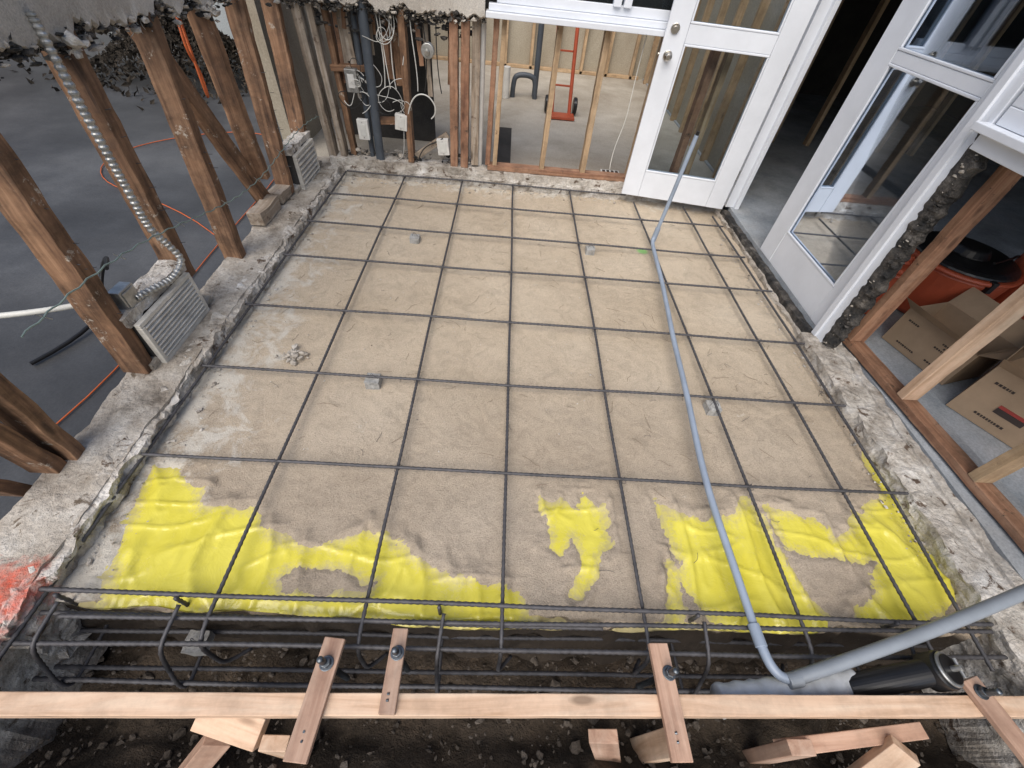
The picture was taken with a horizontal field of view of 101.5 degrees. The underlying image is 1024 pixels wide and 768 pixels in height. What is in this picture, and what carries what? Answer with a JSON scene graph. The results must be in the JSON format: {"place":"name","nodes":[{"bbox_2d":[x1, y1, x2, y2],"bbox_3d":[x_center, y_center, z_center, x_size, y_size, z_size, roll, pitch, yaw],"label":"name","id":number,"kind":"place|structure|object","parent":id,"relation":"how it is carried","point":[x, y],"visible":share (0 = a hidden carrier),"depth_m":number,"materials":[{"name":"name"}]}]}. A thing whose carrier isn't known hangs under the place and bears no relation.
{"place":"outdoors","nodes":[
{"label":"outdoors","id":0,"kind":"place"},
{"bbox_2d":[11,16,247,110],"bbox_3d":[-4.527,-4.714,5.751,4.873,0.930,3.058,4,48,-3],"label":"leaf pile","id":1,"kind":"object","parent":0,"point":[111,52],"visible":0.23,"depth_m":5.53,"materials":[{"name":"plant"}]},
{"bbox_2d":[0,33,282,520],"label":"driveway","id":2,"kind":"structure","parent":0,"point":[43,130],"depth_m":3.49,"materials":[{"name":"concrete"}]},
{"bbox_2d":[13,637,975,767],"bbox_3d":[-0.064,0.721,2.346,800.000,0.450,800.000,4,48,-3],"label":"ground","id":3,"kind":"structure","parent":0,"point":[341,736],"depth_m":1.77,"materials":[{"name":"soil"}]},
{"bbox_2d":[0,155,342,767],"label":"concrete curb","id":4,"kind":"structure","parent":3,"relation":"on","point":[47,521],"depth_m":1.82,"materials":[{"name":"concrete"}]},
{"bbox_2d":[0,423,67,473],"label":"stud","id":5,"kind":"object","parent":4,"relation":"on","point":[19,450],"visible":1,"depth_m":1.71,"materials":[{"name":"brown wood"}]},
{"bbox_2d":[0,372,85,460],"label":"stud","id":6,"kind":"object","parent":4,"relation":"on","point":[21,413],"visible":0.85,"depth_m":1.70,"materials":[{"name":"brown wood"}]},
{"bbox_2d":[0,130,152,373],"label":"stud","id":7,"kind":"object","parent":4,"relation":"on","point":[46,236],"visible":0.97,"depth_m":1.78,"materials":[{"name":"brown wood"}]},
{"bbox_2d":[16,0,219,59],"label":"lath wire","id":8,"kind":"object","parent":7,"relation":"attached to","point":[39,48],"visible":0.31,"depth_m":1.83,"materials":[{"name":"metal"}]},
{"bbox_2d":[0,0,230,51],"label":"wall","id":9,"kind":"structure","parent":8,"relation":"on","point":[58,17],"depth_m":1.68,"materials":[{"name":"grey paint"}]},
{"bbox_2d":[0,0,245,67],"bbox_3d":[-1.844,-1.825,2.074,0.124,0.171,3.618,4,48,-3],"label":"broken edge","id":10,"kind":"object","parent":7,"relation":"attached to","point":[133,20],"visible":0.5,"depth_m":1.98,"materials":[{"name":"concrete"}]},
{"bbox_2d":[0,0,271,80],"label":"broken edge","id":11,"kind":"object","parent":7,"relation":"attached to","point":[6,54],"visible":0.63,"depth_m":1.78,"materials":[{"name":"concrete"}]},
{"bbox_2d":[61,0,279,58],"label":"plaster lumps","id":12,"kind":"object","parent":11,"relation":"attached to","point":[74,42],"visible":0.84,"depth_m":1.78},
{"bbox_2d":[120,261,209,362],"bbox_3d":[-1.935,-0.400,2.309,0.162,0.330,0.520,4,48,-3],"label":"foundation vent","id":13,"kind":"object","parent":4,"relation":"on","point":[162,323],"visible":0.82,"depth_m":2.27,"materials":[{"name":"beige metal"}]},
{"bbox_2d":[25,11,184,300],"bbox_3d":[-1.817,-0.894,1.851,0.089,1.096,0.379,4,48,-3],"label":"flexible metal conduit","id":14,"kind":"object","parent":13,"relation":"on","point":[46,42],"visible":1,"depth_m":1.88,"materials":[{"name":"metal"}]},
{"bbox_2d":[108,281,142,308],"bbox_3d":[-1.909,-0.431,2.070,0.067,0.110,0.100,4,48,-3],"label":"junction box","id":15,"kind":"object","parent":13,"relation":"on","point":[122,295],"visible":0.91,"depth_m":2.04,"materials":[{"name":"metal"}]},
{"bbox_2d":[129,9,245,258],"bbox_3d":[-1.917,-1.418,2.511,0.136,1.406,0.081,4,43,-3],"label":"stud","id":16,"kind":"object","parent":4,"relation":"on","point":[162,73],"visible":0.95,"depth_m":2.43,"materials":[{"name":"brown wood"}]},
{"bbox_2d":[125,22,269,201],"bbox_3d":[-1.969,-1.677,2.748,0.079,1.488,0.118,4,74,-3],"label":"brace","id":17,"kind":"object","parent":4,"relation":"on","point":[214,131],"visible":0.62,"depth_m":2.80,"materials":[{"name":"brown wood"}]},
{"bbox_2d":[187,4,269,179],"bbox_3d":[-1.899,-1.947,2.813,0.135,1.107,0.072,4,51,-3],"label":"stud","id":18,"kind":"object","parent":17,"relation":"attached to","point":[210,43],"visible":0.94,"depth_m":2.77,"materials":[{"name":"brown wood"}]},
{"bbox_2d":[246,195,280,226],"bbox_3d":[-1.957,-1.373,3.308,0.118,0.110,0.329,4,48,-3],"label":"sill remnant","id":19,"kind":"object","parent":4,"relation":"on","point":[262,213],"visible":0.95,"depth_m":3.25,"materials":[{"name":"brown wood"}]},
{"bbox_2d":[282,130,320,189],"bbox_3d":[-1.908,-2.012,3.753,0.167,0.352,0.497,4,48,-3],"label":"foundation vent","id":20,"kind":"object","parent":4,"relation":"on","point":[301,156],"visible":0.91,"depth_m":3.69,"materials":[{"name":"beige metal"}]},
{"bbox_2d":[260,0,306,131],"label":"stud","id":21,"kind":"object","parent":20,"relation":"on","point":[276,31],"visible":0.79,"depth_m":3.45,"materials":[{"name":"brown wood"}]},
{"bbox_2d":[294,159,321,193],"bbox_3d":[-1.954,-1.932,3.882,0.184,0.067,0.674,4,48,-3],"label":"mortar pad","id":22,"kind":"object","parent":4,"relation":"on","point":[298,188],"visible":0.07,"depth_m":3.70,"materials":[{"name":"concrete"}]},
{"bbox_2d":[268,184,291,203],"bbox_3d":[-1.963,-1.629,3.553,0.128,0.083,0.265,4,46,-3],"label":"sill remnant","id":23,"kind":"object","parent":22,"relation":"on","point":[283,193],"visible":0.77,"depth_m":3.50,"materials":[{"name":"brown wood"}]},
{"bbox_2d":[225,0,294,193],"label":"stud","id":24,"kind":"object","parent":23,"relation":"on","point":[241,25],"visible":0.95,"depth_m":3.11,"materials":[{"name":"brown wood"}]},
{"bbox_2d":[289,0,338,162],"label":"stud","id":25,"kind":"object","parent":4,"relation":"on","point":[302,30],"visible":0.86,"depth_m":3.63,"materials":[{"name":"brown wood"}]},
{"bbox_2d":[21,114,318,337],"bbox_3d":[-1.788,-1.333,2.710,0.025,0.253,3.301,4,48,-3],"label":"extension cord","id":26,"kind":"object","parent":25,"relation":"attached to","point":[65,297],"visible":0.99,"depth_m":1.97,"materials":[{"name":"plastic"}]},
{"bbox_2d":[280,0,485,24],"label":"broken edge","id":27,"kind":"object","parent":25,"relation":"attached to","point":[407,13],"visible":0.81,"depth_m":3.28,"materials":[{"name":"black concrete"}]},
{"bbox_2d":[283,0,484,18],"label":"wall","id":28,"kind":"structure","parent":27,"relation":"on","point":[468,9],"depth_m":3.24,"materials":[{"name":"grey paint"}]},
{"bbox_2d":[20,646,972,767],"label":"trench rubble","id":29,"kind":"object","parent":3,"relation":"on","point":[574,747],"visible":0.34,"depth_m":1.75,"materials":[{"name":"stone"}]},
{"bbox_2d":[330,150,691,204],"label":"concrete curb","id":30,"kind":"structure","parent":3,"relation":"on","point":[389,164],"depth_m":4.20,"materials":[{"name":"concrete"}]},
{"bbox_2d":[304,2,348,155],"bbox_3d":[-1.631,-2.667,3.720,0.055,1.242,0.105,2,48,-1],"label":"stud","id":31,"kind":"object","parent":30,"relation":"on","point":[316,32],"visible":0.88,"depth_m":3.66,"materials":[{"name":"brown wood"}]},
{"bbox_2d":[320,3,358,155],"bbox_3d":[-1.540,-2.695,3.762,0.055,1.250,0.086,3,48,-2],"label":"stud","id":32,"kind":"object","parent":30,"relation":"on","point":[332,44],"visible":0.77,"depth_m":3.72,"materials":[{"name":"brown wood"}]},
{"bbox_2d":[357,0,384,159],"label":"vent pipe","id":33,"kind":"object","parent":30,"relation":"on","point":[363,22],"visible":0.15,"depth_m":3.63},
{"bbox_2d":[314,5,471,163],"bbox_3d":[-0.995,-2.570,3.816,1.340,1.331,0.191,4,48,-3],"label":"torn plaster","id":34,"kind":"object","parent":30,"relation":"on","point":[318,21],"visible":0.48,"depth_m":3.41,"materials":[{"name":"grey concrete"}]},
{"bbox_2d":[396,8,414,162],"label":"stud","id":35,"kind":"object","parent":30,"relation":"on","point":[403,46],"visible":0.97,"depth_m":3.65,"materials":[{"name":"brown wood"}]},
{"bbox_2d":[449,12,458,166],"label":"stud","id":36,"kind":"object","parent":30,"relation":"on","point":[454,79],"visible":0.85,"depth_m":3.69,"materials":[{"name":"red wood"}]},
{"bbox_2d":[460,15,469,167],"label":"stud","id":37,"kind":"object","parent":30,"relation":"on","point":[465,59],"visible":0.94,"depth_m":3.68,"materials":[{"name":"red wood"}]},
{"bbox_2d":[471,19,480,165],"bbox_3d":[-0.328,-2.597,3.759,0.075,1.182,0.065,4,48,-3],"label":"board","id":38,"kind":"object","parent":30,"relation":"on","point":[476,47],"visible":0.87,"depth_m":3.71,"materials":[{"name":"brown wood"}]},
{"bbox_2d":[478,8,486,165],"bbox_3d":[-0.278,-2.659,3.764,0.070,1.300,0.060,4,48,-3],"label":"white pipe","id":39,"kind":"object","parent":30,"relation":"on","point":[482,68],"visible":0.66,"depth_m":3.73,"materials":[{"name":"plastic"}]},
{"bbox_2d":[338,5,646,168],"bbox_3d":[-0.232,-2.556,3.718,2.619,1.263,0.118,3,48,-3],"label":"wiring","id":40,"kind":"object","parent":30,"relation":"on","point":[362,81],"visible":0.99,"depth_m":3.64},
{"bbox_2d":[487,161,624,181],"bbox_3d":[0.936,-2.111,4.247,2.370,0.048,0.113,4,48,-3],"label":"sill plate","id":41,"kind":"object","parent":30,"relation":"on","point":[557,171],"visible":0.49,"depth_m":4.19,"materials":[{"name":"red wood"}]},
{"bbox_2d":[485,19,499,164],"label":"stud","id":42,"kind":"object","parent":41,"relation":"on","point":[492,79],"visible":0.91,"depth_m":3.67,"materials":[{"name":"beige wood"}]},
{"bbox_2d":[493,20,507,164],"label":"stud","id":43,"kind":"object","parent":41,"relation":"on","point":[501,71],"visible":0.82,"depth_m":3.67,"materials":[{"name":"beige wood"}]},
{"bbox_2d":[539,25,563,169],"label":"stud","id":44,"kind":"object","parent":41,"relation":"on","point":[558,41],"visible":0.91,"depth_m":3.71,"materials":[{"name":"beige wood"}]},
{"bbox_2d":[486,9,665,36],"bbox_3d":[0.555,-2.854,3.314,1.520,0.038,0.130,4,48,-3],"label":"sill apron","id":45,"kind":"object","parent":44,"relation":"on","point":[574,23],"visible":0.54,"depth_m":3.27,"materials":[{"name":"white paint"}]},
{"bbox_2d":[489,2,667,28],"bbox_3d":[0.569,-2.900,3.299,1.500,0.043,0.080,4,48,-3],"label":"bottom rail","id":46,"kind":"object","parent":45,"relation":"on","point":[575,15],"visible":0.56,"depth_m":3.27,"materials":[{"name":"white paint"}]},
{"bbox_2d":[497,0,670,20],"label":"sash rail","id":47,"kind":"object","parent":46,"relation":"on","point":[611,9],"visible":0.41,"depth_m":3.26,"materials":[{"name":"white paint"}]},
{"bbox_2d":[579,31,611,172],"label":"stud","id":48,"kind":"object","parent":41,"relation":"on","point":[597,86],"visible":0.91,"depth_m":3.72,"materials":[{"name":"beige wood"}]},
{"bbox_2d":[669,50,721,172],"bbox_3d":[1.667,-2.470,3.847,0.066,1.162,0.095,4,48,-3],"label":"stud","id":49,"kind":"object","parent":41,"relation":"on","point":[704,83],"visible":0.73,"depth_m":3.78,"materials":[{"name":"red wood"}]},
{"bbox_2d":[683,52,734,174],"bbox_3d":[1.786,-2.463,3.853,0.056,1.162,0.095,4,48,-3],"label":"stud","id":50,"kind":"object","parent":41,"relation":"on","point":[727,59],"visible":0.58,"depth_m":3.75,"materials":[{"name":"beige wood"}]},
{"bbox_2d":[0,691,1023,767],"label":"form board","id":51,"kind":"object","parent":3,"relation":"on","point":[223,722],"visible":0.86,"depth_m":1.39,"materials":[{"name":"brown wood"}]},
{"bbox_2d":[283,637,349,763],"bbox_3d":[-0.633,1.080,1.432,0.070,0.425,0.321,7,48,0],"label":"anchor bolt template","id":52,"kind":"object","parent":51,"relation":"attached to","point":[326,670],"visible":1,"depth_m":1.32,"materials":[{"name":"brown wood"}]},
{"bbox_2d":[378,628,409,714],"bbox_3d":[-0.405,1.046,1.501,0.052,0.425,0.240,4,48,-3],"label":"anchor bolt template","id":53,"kind":"object","parent":51,"relation":"attached to","point":[397,664],"visible":1,"depth_m":1.38,"materials":[{"name":"brown wood"}]},
{"bbox_2d":[635,643,692,762],"bbox_3d":[0.516,1.145,1.504,0.075,0.425,0.321,4,48,-3],"label":"anchor bolt template","id":54,"kind":"object","parent":51,"relation":"attached to","point":[665,673],"visible":1,"depth_m":1.39,"materials":[{"name":"brown wood"}]},
{"bbox_2d":[710,650,966,719],"bbox_3d":[1.196,1.098,1.536,0.885,0.256,0.126,-1,48,-7],"label":"drain stub","id":55,"kind":"object","parent":51,"relation":"attached to","point":[937,671],"visible":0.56,"depth_m":1.53,"materials":[{"name":"black plastic"}]},
{"bbox_2d":[945,676,1023,765],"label":"anchor bolt template","id":56,"kind":"object","parent":51,"relation":"attached to","point":[995,714],"visible":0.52,"depth_m":1.44,"materials":[{"name":"brown wood"}]},
{"bbox_2d":[14,586,1011,694],"bbox_3d":[0.050,1.067,1.664,4.000,0.348,0.279,4,48,-3],"label":"rebar cage","id":57,"kind":"object","parent":3,"relation":"on","point":[437,672],"visible":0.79,"depth_m":1.62,"materials":[{"name":"metal"}]},
{"bbox_2d":[50,176,980,665],"bbox_3d":[0.131,-0.303,3.229,3.948,0.720,4.105,4,48,-3],"label":"sand bed","id":58,"kind":"object","parent":3,"relation":"on","point":[450,522],"visible":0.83,"depth_m":2.34,"materials":[{"name":"sand"}]},
{"bbox_2d":[0,170,995,675],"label":"rebar grid","id":59,"kind":"object","parent":58,"relation":"on","point":[638,668],"visible":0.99,"depth_m":2.30,"materials":[{"name":"metal"}]},
{"bbox_2d":[651,131,1023,689],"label":"electrical conduit","id":60,"kind":"object","parent":59,"relation":"on","point":[801,677],"visible":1,"depth_m":1.59,"materials":[{"name":"grey plastic"}]},
{"bbox_2d":[79,171,929,573],"bbox_3d":[0.053,-0.570,2.956,3.960,0.104,3.816,4,48,-3],"label":"concrete debris","id":61,"kind":"object","parent":58,"relation":"on","point":[89,561],"visible":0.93,"depth_m":2.68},
{"bbox_2d":[71,452,956,634],"bbox_3d":[0.175,0.619,2.001,3.828,0.091,1.008,4,48,-3],"label":"yellow vapor barrier","id":62,"kind":"object","parent":58,"relation":"on","point":[181,540],"visible":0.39,"depth_m":1.80,"materials":[{"name":"plastic"}]},
{"bbox_2d":[715,209,1023,767],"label":"concrete curb","id":63,"kind":"structure","parent":3,"relation":"on","point":[961,560],"depth_m":1.96,"materials":[{"name":"concrete"}]},
{"bbox_2d":[721,207,815,331],"bbox_3d":[2.220,-1.016,3.632,0.256,0.176,1.889,4,48,-3],"label":"door threshold","id":64,"kind":"object","parent":63,"relation":"attached to","point":[749,232],"depth_m":3.62,"materials":[{"name":"concrete"}]},
{"bbox_2d":[724,0,832,206],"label":"hinge jamb","id":65,"kind":"object","parent":64,"relation":"on","point":[821,10],"visible":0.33,"depth_m":3.48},
{"bbox_2d":[638,170,714,205],"bbox_3d":[1.596,-1.908,4.086,0.666,0.235,0.042,10,48,3],"label":"rail","id":66,"kind":"object","parent":65,"relation":"attached to","point":[688,190],"visible":0.89,"depth_m":4.07,"materials":[{"name":"white paint"}]},
{"bbox_2d":[621,0,696,195],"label":"lock stile","id":67,"kind":"object","parent":66,"relation":"attached to","point":[681,12],"visible":0.98,"depth_m":3.55,"materials":[{"name":"white paint"}]},
{"bbox_2d":[684,23,777,54],"bbox_3d":[1.688,-2.667,3.238,0.666,0.120,0.042,10,48,3],"label":"rail","id":68,"kind":"object","parent":65,"relation":"attached to","point":[732,39],"visible":0.96,"depth_m":3.22,"materials":[{"name":"white paint"}]},
{"bbox_2d":[705,0,818,208],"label":"hinge stile","id":69,"kind":"object","parent":65,"relation":"attached to","point":[797,20],"visible":0.97,"depth_m":3.43,"materials":[{"name":"wood"}]},
{"bbox_2d":[733,0,841,209],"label":"hinge stop","id":70,"kind":"object","parent":65,"relation":"attached to","point":[802,72],"visible":1,"depth_m":3.45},
{"bbox_2d":[769,233,833,316],"bbox_3d":[2.190,-0.841,3.179,0.041,0.260,0.743,4,48,-3],"label":"rail","id":71,"kind":"object","parent":64,"relation":"on","point":[808,284],"visible":0.72,"depth_m":3.15,"materials":[{"name":"white paint"}]},
{"bbox_2d":[790,67,914,274],"bbox_3d":[2.245,-1.291,2.676,0.006,1.079,0.729,4,48,-3],"label":"glass","id":72,"kind":"object","parent":71,"relation":"on","point":[815,231],"visible":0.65,"depth_m":2.81,"materials":[{"name":"glass"}]},
{"bbox_2d":[760,0,931,260],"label":"lock stile","id":73,"kind":"object","parent":64,"relation":"on","point":[907,13],"visible":0.8,"depth_m":2.80,"materials":[{"name":"white paint"}]},
{"bbox_2d":[810,44,1023,324],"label":"hinge stile","id":74,"kind":"object","parent":64,"relation":"on","point":[829,299],"visible":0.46,"depth_m":2.46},
{"bbox_2d":[891,50,992,97],"bbox_3d":[2.291,-1.675,2.247,0.041,0.060,0.743,4,48,-3],"label":"rail","id":75,"kind":"object","parent":74,"relation":"attached to","point":[970,84],"visible":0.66,"depth_m":2.20,"materials":[{"name":"white paint"}]},
{"bbox_2d":[903,0,959,54],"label":"glass","id":76,"kind":"object","parent":75,"relation":"on","point":[929,27],"visible":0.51,"depth_m":2.30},
{"bbox_2d":[823,133,988,347],"bbox_3d":[2.179,-0.709,2.367,0.088,1.262,0.187,4,48,-3],"label":"torn stucco strip","id":77,"kind":"object","parent":63,"relation":"on","point":[970,164],"visible":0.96,"depth_m":2.29,"materials":[{"name":"grey concrete"}]},
{"bbox_2d":[970,121,1023,153],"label":"sill","id":78,"kind":"structure","parent":77,"relation":"on","point":[1005,137],"depth_m":1.84,"materials":[{"name":"white paint"}]},
{"bbox_2d":[969,134,1023,175],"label":"apron","id":79,"kind":"object","parent":78,"relation":"attached to","point":[1002,155],"visible":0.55,"depth_m":1.87,"materials":[{"name":"white paint"}]},
{"bbox_2d":[811,48,1023,335],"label":"brickmould","id":80,"kind":"object","parent":63,"relation":"on","point":[1001,85],"visible":1,"depth_m":2.18,"materials":[{"name":"white paint"}]},
{"bbox_2d":[817,65,1023,341],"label":"casing","id":81,"kind":"object","parent":63,"relation":"on","point":[1009,96],"visible":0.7,"depth_m":2.17,"materials":[{"name":"white paint"}]},
{"bbox_2d":[835,343,1023,604],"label":"plaster edge","id":82,"kind":"object","parent":63,"relation":"attached to","point":[962,511],"visible":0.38,"depth_m":2.17,"materials":[{"name":"paint"}]},
{"bbox_2d":[313,59,723,209],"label":"room floor","id":83,"kind":"structure","parent":0,"point":[522,114],"depth_m":5.51,"materials":[{"name":"concrete"}]},
{"bbox_2d":[246,0,340,140],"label":"side wall","id":84,"kind":"structure","parent":83,"relation":"on","point":[313,126],"depth_m":4.01,"materials":[{"name":"paint"}]},
{"bbox_2d":[350,10,374,156],"bbox_3d":[-1.334,-2.685,3.740,0.070,1.401,0.050,4,48,-3],"label":"waste pipe","id":85,"kind":"object","parent":83,"relation":"on","point":[356,39],"visible":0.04,"depth_m":3.66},
{"bbox_2d":[330,8,435,141],"bbox_3d":[-1.317,-3.228,4.281,1.000,1.280,0.030,4,48,-3],"label":"back wall backing","id":86,"kind":"object","parent":83,"relation":"on","point":[423,114],"visible":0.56,"depth_m":4.45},
{"bbox_2d":[502,23,543,99],"bbox_3d":[0.161,-4.608,5.812,0.560,1.080,0.170,-10,50,-15],"label":"plumbing stub","id":87,"kind":"object","parent":83,"relation":"on","point":[534,78],"visible":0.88,"depth_m":6.00,"materials":[{"name":"grey plastic"}]},
{"bbox_2d":[430,8,654,79],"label":"wall","id":88,"kind":"structure","parent":83,"relation":"on","point":[519,41],"depth_m":7.27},
{"bbox_2d":[544,27,578,120],"bbox_3d":[0.711,-4.148,5.383,0.440,1.174,0.524,4,48,-3],"label":"red hand truck","id":89,"kind":"object","parent":83,"relation":"on","point":[568,115],"visible":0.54,"depth_m":5.63,"materials":[{"name":"metal"}]},
{"bbox_2d":[670,0,714,120],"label":"stud","id":90,"kind":"object","parent":83,"relation":"on","point":[692,58],"visible":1,"depth_m":5.62,"materials":[{"name":"beige wood"}]},
{"bbox_2d":[699,0,770,160],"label":"stud","id":91,"kind":"object","parent":83,"relation":"on","point":[762,9],"visible":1,"depth_m":4.51,"materials":[{"name":"beige wood"}]},
{"bbox_2d":[648,0,785,169],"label":"wall","id":92,"kind":"structure","parent":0,"point":[773,12],"depth_m":4.70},
{"bbox_2d":[642,79,1023,582],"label":"side room floor","id":93,"kind":"structure","parent":0,"point":[893,170],"depth_m":4.45,"materials":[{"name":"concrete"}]},
{"bbox_2d":[802,0,889,145],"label":"stud","id":94,"kind":"object","parent":93,"relation":"on","point":[861,43],"visible":1,"depth_m":5.09,"materials":[{"name":"beige wood"}]},
{"bbox_2d":[798,0,1005,106],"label":"end wall","id":95,"kind":"structure","parent":93,"relation":"on","point":[848,27],"depth_m":7.25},
{"bbox_2d":[875,0,981,152],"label":"stud","id":96,"kind":"object","parent":93,"relation":"on","point":[960,24],"visible":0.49,"depth_m":5.01,"materials":[{"name":"beige wood"}]},
{"bbox_2d":[843,330,1023,551],"bbox_3d":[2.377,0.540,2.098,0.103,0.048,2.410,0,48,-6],"label":"sole plate","id":97,"kind":"object","parent":93,"relation":"on","point":[1001,508],"visible":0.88,"depth_m":2.26,"materials":[{"name":"red wood"}]},
{"bbox_2d":[848,165,1021,341],"bbox_3d":[2.354,-0.702,2.360,0.105,1.212,0.055,4,48,-3],"label":"stud","id":98,"kind":"object","parent":97,"relation":"on","point":[987,196],"visible":0.92,"depth_m":2.29,"materials":[{"name":"red wood"}]},
{"bbox_2d":[897,285,1023,399],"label":"stud","id":99,"kind":"object","parent":97,"relation":"on","point":[996,322],"visible":1,"depth_m":2.15,"materials":[{"name":"brown wood"}]},
{"bbox_2d":[969,442,1023,482],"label":"stud","id":100,"kind":"object","parent":97,"relation":"on","point":[1003,465],"visible":1,"depth_m":2.01,"materials":[{"name":"beige wood"}]},
{"bbox_2d":[882,287,1023,384],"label":"cardboard box","id":101,"kind":"object","parent":93,"relation":"on","point":[923,337],"visible":0.75,"depth_m":2.72,"materials":[{"name":"cardboard"}]},
{"bbox_2d":[897,231,1023,312],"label":"plastic tub","id":102,"kind":"object","parent":93,"relation":"on","point":[965,264],"visible":0.66,"depth_m":2.86,"materials":[{"name":"plastic"}]},
{"bbox_2d":[906,0,1023,155],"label":"stud","id":103,"kind":"object","parent":93,"relation":"on","point":[1000,30],"visible":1,"depth_m":5.03,"materials":[{"name":"beige wood"}]},
{"bbox_2d":[931,0,1023,119],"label":"wall","id":104,"kind":"structure","parent":93,"relation":"on","point":[1003,49],"depth_m":6.98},
{"bbox_2d":[946,345,1023,447],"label":"cardboard box","id":105,"kind":"object","parent":93,"relation":"on","point":[991,401],"visible":1,"depth_m":2.35,"materials":[{"name":"cardboard"}]},
{"bbox_3d":[-1.850,-2.248,1.542,0.080,1.200,3.500,4,48,-3],"label":"left wall header","id":106,"kind":"object","parent":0,"visible":0},
{"bbox_2d":[41,6,196,276],"bbox_3d":[-1.917,-1.073,2.074,0.133,1.209,0.085,4,45,-3],"label":"stud","id":107,"kind":"object","parent":106,"relation":"attached to","point":[89,87],"visible":0.66,"depth_m":2.00,"materials":[{"name":"brown wood"}]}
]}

